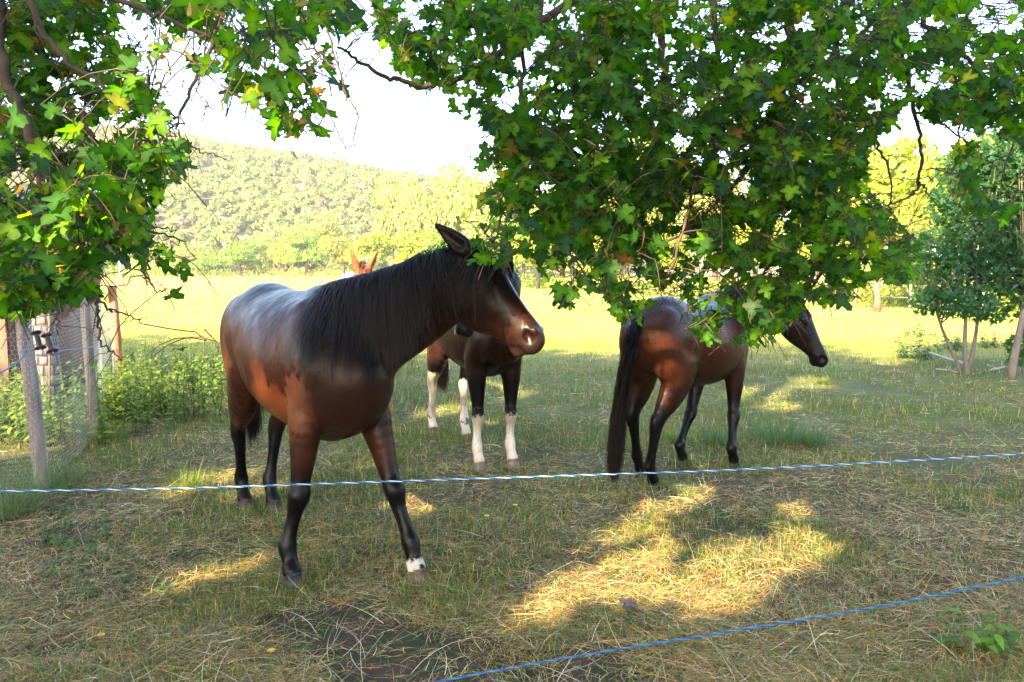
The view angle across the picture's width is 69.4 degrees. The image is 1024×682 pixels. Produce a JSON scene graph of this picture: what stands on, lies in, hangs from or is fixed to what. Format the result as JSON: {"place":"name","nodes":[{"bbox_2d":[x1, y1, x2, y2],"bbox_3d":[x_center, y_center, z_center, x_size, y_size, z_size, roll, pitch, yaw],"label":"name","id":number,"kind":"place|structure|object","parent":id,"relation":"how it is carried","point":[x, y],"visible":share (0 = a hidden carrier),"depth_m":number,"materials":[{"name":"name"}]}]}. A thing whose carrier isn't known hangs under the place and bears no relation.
{"place":"outdoors","nodes":[
{"label":"outdoors","id":0,"kind":"place"},
{"bbox_2d":[39,327,58,353],"bbox_3d":[-3.141,-0.007,5.010,0.076,0.198,0.076,-30,-9,27],"label":"gate handle","id":1,"kind":"object","parent":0,"point":[51,347],"visible":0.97,"depth_m":4.99,"materials":[{"name":"black plastic"}]},
{"bbox_2d":[100,274,339,286],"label":"tall dry grass","id":2,"kind":"structure","parent":0,"point":[229,280],"depth_m":100.94,"materials":[{"name":"plant"}]},
{"bbox_2d":[0,136,1012,277],"bbox_3d":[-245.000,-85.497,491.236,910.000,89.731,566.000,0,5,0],"label":"hill","id":3,"kind":"structure","parent":0,"point":[223,215],"depth_m":301.21,"materials":[{"name":"green plant"}]},
{"bbox_2d":[4,124,646,273],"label":"hillside wood","id":4,"kind":"object","parent":3,"relation":"on","point":[342,181],"visible":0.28,"depth_m":334.13,"materials":[{"name":"green plant"}]},
{"bbox_2d":[0,273,1023,681],"bbox_3d":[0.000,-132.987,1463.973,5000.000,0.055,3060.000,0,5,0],"label":"ground","id":5,"kind":"structure","parent":0,"point":[862,389],"depth_m":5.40,"materials":[{"name":"green plant"}]},
{"bbox_2d":[15,318,49,492],"bbox_3d":[-3.560,0.433,5.490,0.318,1.478,0.112,4,7,38],"label":"fence post","id":6,"kind":"object","parent":5,"relation":"on","point":[40,436],"visible":0.6,"depth_m":5.45,"materials":[{"name":"grey wood"}]},
{"bbox_2d":[0,348,25,373],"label":"rope end","id":7,"kind":"object","parent":6,"relation":"attached to","point":[22,356],"visible":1,"depth_m":5.17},
{"bbox_2d":[0,329,36,492],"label":"wire netting","id":8,"kind":"object","parent":6,"relation":"attached to","point":[17,410],"visible":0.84,"depth_m":5.31,"materials":[{"name":"grey metal"}]},
{"bbox_2d":[29,324,46,349],"bbox_3d":[-3.215,-0.026,5.009,0.076,0.190,0.076,-27,-11,33],"label":"gate handle","id":9,"kind":"object","parent":6,"relation":"attached to","point":[39,344],"visible":0.97,"depth_m":4.99,"materials":[{"name":"black plastic"}]},
{"bbox_2d":[26,307,90,473],"bbox_3d":[-3.726,0.382,6.149,0.045,1.273,1.675,-2,6,-17],"label":"wire netting","id":10,"kind":"object","parent":6,"relation":"attached to","point":[72,411],"visible":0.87,"depth_m":6.14,"materials":[{"name":"grey metal"}]},
{"bbox_2d":[36,343,99,355],"bbox_3d":[-3.613,0.063,6.140,0.082,0.087,1.662,-1,5,-15],"label":"rope end","id":11,"kind":"object","parent":6,"relation":"attached to","point":[67,349],"visible":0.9,"depth_m":5.84,"materials":[{"name":"plastic"}]},
{"bbox_2d":[0,439,88,519],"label":"grass tussock","id":12,"kind":"object","parent":5,"relation":"on","point":[9,503],"depth_m":4.97,"materials":[{"name":"green plant"}]},
{"bbox_2d":[32,310,61,414],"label":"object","id":13,"kind":"object","parent":5,"relation":"on","point":[41,321],"visible":0.2,"depth_m":8.16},
{"bbox_2d":[48,314,50,418],"bbox_3d":[-4.541,0.361,7.263,0.083,1.253,0.020,0,5,0],"label":"fence stake","id":14,"kind":"object","parent":5,"relation":"on","point":[49,370],"visible":0.55,"depth_m":7.25,"materials":[{"name":"wood"}]},
{"bbox_2d":[0,190,104,406],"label":"garden shed","id":15,"kind":"structure","parent":5,"relation":"on","point":[13,354],"depth_m":9.83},
{"bbox_2d":[1,452,107,494],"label":"grass tussock","id":16,"kind":"object","parent":5,"relation":"on","point":[65,478],"depth_m":5.56,"materials":[{"name":"green plant"}]},
{"bbox_2d":[80,297,100,442],"bbox_3d":[-4.012,0.245,7.027,0.180,1.564,0.096,3,6,33],"label":"fence post","id":17,"kind":"object","parent":5,"relation":"on","point":[90,377],"visible":0.5,"depth_m":7.00,"materials":[{"name":"grey wood"}]},
{"bbox_2d":[84,302,117,420],"bbox_3d":[-4.635,0.173,8.420,0.045,1.273,3.259,-2,6,-24],"label":"wire netting","id":18,"kind":"object","parent":17,"relation":"attached to","point":[110,339],"visible":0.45,"depth_m":8.44,"materials":[{"name":"grey metal"}]},
{"bbox_2d":[66,414,142,444],"bbox_3d":[-3.864,0.814,7.036,0.772,0.309,0.802,0,5,0],"label":"grass tussock","id":19,"kind":"object","parent":5,"relation":"on","point":[118,432],"depth_m":7.01,"materials":[{"name":"green plant"}]},
{"bbox_2d":[105,260,122,274],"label":"tree","id":20,"kind":"object","parent":5,"relation":"on","point":[113,267],"visible":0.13,"depth_m":228.55,"materials":[{"name":"green plant"}]},
{"bbox_2d":[0,338,228,450],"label":"nettle patch","id":21,"kind":"object","parent":5,"relation":"on","point":[123,395],"visible":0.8,"depth_m":8.02,"materials":[{"name":"green plant"}]},
{"bbox_2d":[34,498,194,626],"bbox_3d":[-2.257,1.190,4.201,0.758,0.116,2.371,-3,6,-31],"label":"weed patch","id":22,"kind":"object","parent":5,"relation":"on","point":[87,552],"visible":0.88,"depth_m":4.15,"materials":[{"name":"green plant"}]},
{"bbox_2d":[107,286,122,372],"bbox_3d":[-5.346,0.000,9.991,0.258,1.489,0.130,5,7,45],"label":"fence post","id":23,"kind":"object","parent":5,"relation":"on","point":[116,321],"visible":0.51,"depth_m":9.95,"materials":[{"name":"brown wood"}]},
{"bbox_2d":[127,248,161,266],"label":"tree","id":24,"kind":"object","parent":5,"relation":"on","point":[132,261],"visible":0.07,"depth_m":227.84,"materials":[{"name":"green plant"}]},
{"bbox_2d":[160,256,181,277],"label":"tree","id":25,"kind":"object","parent":5,"relation":"on","point":[174,264],"visible":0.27,"depth_m":216.10,"materials":[{"name":"green plant"}]},
{"bbox_2d":[156,464,216,491],"bbox_3d":[-2.443,1.015,5.528,0.493,0.182,0.472,0,5,0],"label":"grass tussock","id":26,"kind":"object","parent":5,"relation":"on","point":[189,477],"depth_m":5.57,"materials":[{"name":"green plant"}]},
{"bbox_2d":[173,244,206,263],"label":"tree","id":27,"kind":"object","parent":5,"relation":"on","point":[194,251],"visible":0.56,"depth_m":226.92,"materials":[{"name":"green plant"}]},
{"bbox_2d":[0,0,382,389],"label":"field maple","id":28,"kind":"object","parent":5,"relation":"on","point":[46,265],"visible":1,"depth_m":1.72,"materials":[{"name":"green plant"}]},
{"bbox_2d":[189,251,227,277],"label":"tree","id":29,"kind":"object","parent":5,"relation":"on","point":[203,263],"visible":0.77,"depth_m":211.94,"materials":[{"name":"green plant"}]},
{"bbox_2d":[208,240,262,277],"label":"tree","id":30,"kind":"object","parent":5,"relation":"on","point":[237,255],"visible":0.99,"depth_m":203.94,"materials":[{"name":"green plant"}]},
{"bbox_2d":[254,231,278,275],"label":"tree","id":31,"kind":"object","parent":5,"relation":"on","point":[265,242],"visible":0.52,"depth_m":210.42,"materials":[{"name":"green plant"}]},
{"bbox_2d":[267,237,292,276],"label":"tree","id":32,"kind":"object","parent":5,"relation":"on","point":[276,253],"visible":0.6,"depth_m":201.46,"materials":[{"name":"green plant"}]},
{"bbox_2d":[276,221,317,275],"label":"tree","id":33,"kind":"object","parent":5,"relation":"on","point":[300,226],"visible":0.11,"depth_m":219.75,"materials":[{"name":"green plant"}]},
{"bbox_2d":[284,227,329,276],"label":"tree","id":34,"kind":"object","parent":5,"relation":"on","point":[298,250],"visible":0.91,"depth_m":185.01,"materials":[{"name":"green plant"}]},
{"bbox_2d":[303,210,344,277],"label":"tree","id":35,"kind":"object","parent":5,"relation":"on","point":[324,227],"visible":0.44,"depth_m":202.20,"materials":[{"name":"green plant"}]},
{"bbox_2d":[316,232,352,274],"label":"tree","id":36,"kind":"object","parent":5,"relation":"on","point":[331,244],"visible":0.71,"depth_m":160.17,"materials":[{"name":"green plant"}]},
{"bbox_2d":[336,248,394,421],"bbox_3d":[-1.649,-0.085,8.342,0.670,1.841,2.718,-2,6,-21],"label":"horse","id":37,"kind":"object","parent":5,"relation":"on","point":[361,267],"visible":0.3,"depth_m":7.26},
{"bbox_2d":[344,231,394,263],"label":"tree","id":38,"kind":"object","parent":5,"relation":"on","point":[368,246],"visible":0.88,"depth_m":140.81,"materials":[{"name":"green plant"}]},
{"bbox_2d":[220,223,544,591],"bbox_3d":[-1.044,0.311,4.106,0.787,1.829,2.677,-5,7,-45],"label":"horse","id":39,"kind":"object","parent":5,"relation":"on","point":[311,367],"visible":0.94,"depth_m":3.66},
{"bbox_2d":[371,171,411,264],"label":"tree","id":40,"kind":"object","parent":5,"relation":"on","point":[389,215],"visible":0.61,"depth_m":154.08,"materials":[{"name":"green plant"}]},
{"bbox_2d":[396,451,404,461],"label":"grass tussock","id":41,"kind":"object","parent":5,"relation":"on","point":[399,456],"depth_m":6.25,"materials":[{"name":"green plant"}]},
{"bbox_2d":[395,174,434,240],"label":"tree","id":42,"kind":"object","parent":5,"relation":"on","point":[414,214],"visible":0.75,"depth_m":138.42,"materials":[{"name":"green plant"}]},
{"bbox_2d":[390,228,440,263],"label":"tree","id":43,"kind":"object","parent":5,"relation":"on","point":[409,244],"visible":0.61,"depth_m":112.46,"materials":[{"name":"green plant"}]},
{"bbox_2d":[416,233,446,254],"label":"tree","id":44,"kind":"object","parent":5,"relation":"on","point":[425,244],"visible":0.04,"depth_m":106.76,"materials":[{"name":"green plant"}]},
{"bbox_2d":[422,157,479,236],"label":"tree","id":45,"kind":"object","parent":5,"relation":"on","point":[446,194],"visible":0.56,"depth_m":122.92,"materials":[{"name":"green plant"}]},
{"bbox_2d":[427,257,522,471],"bbox_3d":[-0.346,0.110,6.541,0.669,1.783,2.058,-1,5,-15],"label":"horse","id":46,"kind":"object","parent":5,"relation":"on","point":[479,358],"visible":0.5,"depth_m":6.07},
{"bbox_2d":[452,158,518,257],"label":"tree","id":47,"kind":"object","parent":5,"relation":"on","point":[470,203],"visible":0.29,"depth_m":93.61,"materials":[{"name":"green plant"}]},
{"bbox_2d":[493,220,524,283],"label":"tree","id":48,"kind":"object","parent":5,"relation":"on","point":[518,261],"visible":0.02,"depth_m":88.13,"materials":[{"name":"green plant"}]},
{"bbox_2d":[0,362,1023,681],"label":"cut hay","id":49,"kind":"object","parent":5,"relation":"on","point":[768,670],"visible":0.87,"depth_m":3.67,"materials":[{"name":"plant"}]},
{"bbox_2d":[0,401,1023,681],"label":"stray stalks","id":50,"kind":"object","parent":49,"relation":"on","point":[500,609],"visible":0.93,"depth_m":3.32,"materials":[{"name":"plant"}]},
{"bbox_2d":[618,597,640,609],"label":"fallen leaf","id":51,"kind":"object","parent":49,"relation":"on","point":[628,602],"visible":1,"depth_m":3.49,"materials":[{"name":"grey plant"}]},
{"bbox_2d":[511,236,562,288],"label":"tree","id":52,"kind":"object","parent":5,"relation":"on","point":[520,257],"visible":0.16,"depth_m":73.90,"materials":[{"name":"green plant"}]},
{"bbox_2d":[527,445,548,451],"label":"fallen branch","id":53,"kind":"object","parent":5,"relation":"on","point":[529,446],"visible":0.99,"depth_m":6.55,"materials":[{"name":"wood"}]},
{"bbox_2d":[519,188,564,281],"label":"tree","id":54,"kind":"object","parent":5,"relation":"on","point":[533,210],"visible":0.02,"depth_m":77.18,"materials":[{"name":"green plant"}]},
{"bbox_2d":[100,264,1018,312],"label":"hedgerow","id":55,"kind":"object","parent":5,"relation":"on","point":[866,295],"visible":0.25,"depth_m":68.92,"materials":[{"name":"green plant"}]},
{"bbox_2d":[577,235,617,271],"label":"tree","id":56,"kind":"object","parent":5,"relation":"on","point":[589,270],"visible":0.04,"depth_m":64.84,"materials":[{"name":"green plant"}]},
{"bbox_2d":[601,184,647,276],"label":"tree","id":57,"kind":"object","parent":5,"relation":"on","point":[623,269],"depth_m":65.10,"materials":[{"name":"green plant"}]},
{"bbox_2d":[628,139,698,282],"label":"tree","id":58,"kind":"object","parent":5,"relation":"on","point":[654,216],"visible":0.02,"depth_m":62.58,"materials":[{"name":"green plant"}]},
{"bbox_2d":[637,229,694,294],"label":"tree","id":59,"kind":"object","parent":5,"relation":"on","point":[668,260],"visible":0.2,"depth_m":52.51,"materials":[{"name":"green plant"}]},
{"bbox_2d":[661,427,679,441],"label":"grass tussock","id":60,"kind":"object","parent":5,"relation":"on","point":[671,435],"depth_m":7.05,"materials":[{"name":"green plant"}]},
{"bbox_2d":[337,0,1023,362],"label":"field maple","id":61,"kind":"object","parent":5,"relation":"on","point":[784,174],"visible":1,"depth_m":2.39,"materials":[{"name":"green plant"}]},
{"bbox_2d":[663,482,698,498],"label":"grass tussock","id":62,"kind":"object","parent":5,"relation":"on","point":[681,491],"depth_m":5.34,"materials":[{"name":"green plant"}]},
{"bbox_2d":[603,287,827,488],"bbox_3d":[1.488,0.302,5.910,2.104,1.517,0.868,-3,6,-30],"label":"horse","id":63,"kind":"object","parent":5,"relation":"on","point":[660,346],"visible":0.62,"depth_m":5.39},
{"bbox_2d":[674,162,756,286],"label":"tree","id":64,"kind":"object","parent":5,"relation":"on","point":[697,197],"visible":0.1,"depth_m":53.16,"materials":[{"name":"green plant"}]},
{"bbox_2d":[689,417,744,445],"bbox_3d":[1.921,0.850,6.949,0.607,0.240,0.564,3,6,27],"label":"grass tussock","id":65,"kind":"object","parent":5,"relation":"on","point":[721,437],"depth_m":6.96,"materials":[{"name":"green plant"}]},
{"bbox_2d":[733,218,786,275],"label":"tree","id":66,"kind":"object","parent":5,"relation":"on","point":[745,239],"visible":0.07,"depth_m":45.57,"materials":[{"name":"green plant"}]},
{"bbox_2d":[736,404,829,447],"bbox_3d":[2.527,0.801,7.037,0.892,0.355,0.903,-4,7,-37],"label":"grass tussock","id":67,"kind":"object","parent":5,"relation":"on","point":[776,434],"depth_m":7.00,"materials":[{"name":"green plant"}]},
{"bbox_2d":[767,186,828,275],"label":"tree","id":68,"kind":"object","parent":5,"relation":"on","point":[804,249],"depth_m":45.92,"materials":[{"name":"green plant"}]},
{"bbox_2d":[791,417,839,448],"bbox_3d":[2.779,0.854,6.851,0.574,0.270,0.534,0,5,0],"label":"grass tussock","id":69,"kind":"object","parent":5,"relation":"on","point":[817,440],"depth_m":6.84,"materials":[{"name":"green plant"}]},
{"bbox_2d":[812,375,835,384],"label":"grass tussock","id":70,"kind":"object","parent":5,"relation":"on","point":[825,380],"depth_m":10.81,"materials":[{"name":"green plant"}]},
{"bbox_2d":[809,257,871,292],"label":"tree","id":71,"kind":"object","parent":5,"relation":"on","point":[867,266],"visible":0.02,"depth_m":40.67,"materials":[{"name":"green plant"}]},
{"bbox_2d":[854,289,856,306],"bbox_3d":[16.448,-2.173,35.375,0.095,1.150,0.098,0,5,0],"label":"field fence post","id":72,"kind":"object","parent":5,"relation":"on","point":[855,302],"visible":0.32,"depth_m":35.36,"materials":[{"name":"beige wood"}]},
{"bbox_2d":[534,278,926,298],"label":"fence wires","id":73,"kind":"object","parent":72,"relation":"attached to","point":[717,281],"visible":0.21,"depth_m":45.06,"materials":[{"name":"grey metal"}]},
{"bbox_2d":[832,214,937,311],"bbox_3d":[15.191,-3.203,30.559,4.683,4.096,3.516,0,5,0],"label":"old tree","id":74,"kind":"object","parent":5,"relation":"on","point":[876,285],"visible":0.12,"depth_m":30.30,"materials":[{"name":"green plant"}]},
{"bbox_2d":[838,130,943,286],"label":"tree","id":75,"kind":"object","parent":5,"relation":"on","point":[907,158],"visible":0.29,"depth_m":41.63,"materials":[{"name":"green plant"}]},
{"bbox_2d":[908,285,911,309],"bbox_3d":[17.373,-1.887,32.263,0.095,1.150,0.098,0,5,0],"label":"field fence post","id":76,"kind":"object","parent":5,"relation":"on","point":[910,289],"visible":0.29,"depth_m":32.23,"materials":[{"name":"beige wood"}]},
{"bbox_2d":[893,334,940,359],"bbox_3d":[7.637,0.097,14.032,1.015,0.516,0.718,-5,7,-41],"label":"shrub","id":77,"kind":"object","parent":5,"relation":"on","point":[903,351],"visible":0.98,"depth_m":13.97,"materials":[{"name":"green plant"}]},
{"bbox_2d":[902,319,937,337],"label":"shrub","id":78,"kind":"object","parent":5,"relation":"on","point":[914,331],"visible":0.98,"depth_m":18.58,"materials":[{"name":"green plant"}]},
{"bbox_2d":[902,256,940,304],"bbox_3d":[18.701,-2.769,33.994,2.423,2.705,3.161,2,6,20],"label":"tree","id":79,"kind":"object","parent":5,"relation":"on","point":[920,288],"visible":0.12,"depth_m":33.33,"materials":[{"name":"green plant"}]},
{"bbox_2d":[915,347,962,363],"bbox_3d":[7.851,0.197,13.855,0.164,0.116,3.027,1,5,14],"label":"fallen branch","id":80,"kind":"object","parent":5,"relation":"on","point":[947,358],"visible":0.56,"depth_m":13.06,"materials":[{"name":"grey wood"}]},
{"bbox_2d":[891,132,1001,287],"bbox_3d":[23.448,-6.391,38.859,6.397,9.046,7.302,0,5,1],"label":"tree","id":81,"kind":"object","parent":5,"relation":"on","point":[910,202],"visible":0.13,"depth_m":38.76,"materials":[{"name":"green plant"}]},
{"bbox_2d":[933,330,961,350],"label":"shrub","id":82,"kind":"object","parent":5,"relation":"on","point":[957,346],"visible":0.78,"depth_m":15.37,"materials":[{"name":"green plant"}]},
{"bbox_2d":[906,127,1023,374],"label":"young maple","id":83,"kind":"object","parent":5,"relation":"on","point":[980,265],"visible":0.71,"depth_m":11.42,"materials":[{"name":"green plant"}]},
{"bbox_2d":[932,604,1021,657],"bbox_3d":[1.997,1.218,3.149,0.325,0.259,0.290,4,7,37],"label":"broad leaved weed","id":84,"kind":"object","parent":5,"relation":"on","point":[998,638],"visible":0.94,"depth_m":3.11,"materials":[{"name":"green plant"}]},
{"bbox_2d":[934,212,1019,265],"bbox_3d":[22.661,-4.613,34.406,5.635,6.312,5.579,3,6,30],"label":"tree","id":85,"kind":"object","parent":5,"relation":"on","point":[935,236],"depth_m":35.20,"materials":[{"name":"green plant"}]},
{"bbox_2d":[978,328,1003,348],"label":"shrub","id":86,"kind":"object","parent":5,"relation":"on","point":[992,344],"visible":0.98,"depth_m":15.92,"materials":[{"name":"green plant"}]},
{"bbox_2d":[986,361,1006,370],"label":"fallen branch","id":87,"kind":"object","parent":5,"relation":"on","point":[996,368],"visible":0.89,"depth_m":12.16,"materials":[{"name":"grey wood"}]},
{"bbox_2d":[991,143,1023,378],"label":"young maple","id":88,"kind":"object","parent":5,"relation":"on","point":[1013,362],"visible":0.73,"depth_m":11.24,"materials":[{"name":"green plant"}]},
{"bbox_2d":[0,453,1023,491],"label":"fence rope","id":89,"kind":"object","parent":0,"point":[497,477],"visible":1,"depth_m":1.88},
{"bbox_2d":[1,0,1023,268],"label":"sky","id":90,"kind":"structure","parent":0,"point":[402,135],"materials":[{"name":"white"}]},
{"bbox_2d":[101,287,1021,351],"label":"meadow grass","id":91,"kind":"structure","parent":0,"point":[207,324],"depth_m":22.47,"materials":[{"name":"plant"}]},
{"bbox_2d":[434,576,1023,681],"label":"fence rope","id":92,"kind":"object","parent":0,"point":[678,639],"visible":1,"depth_m":1.96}
]}

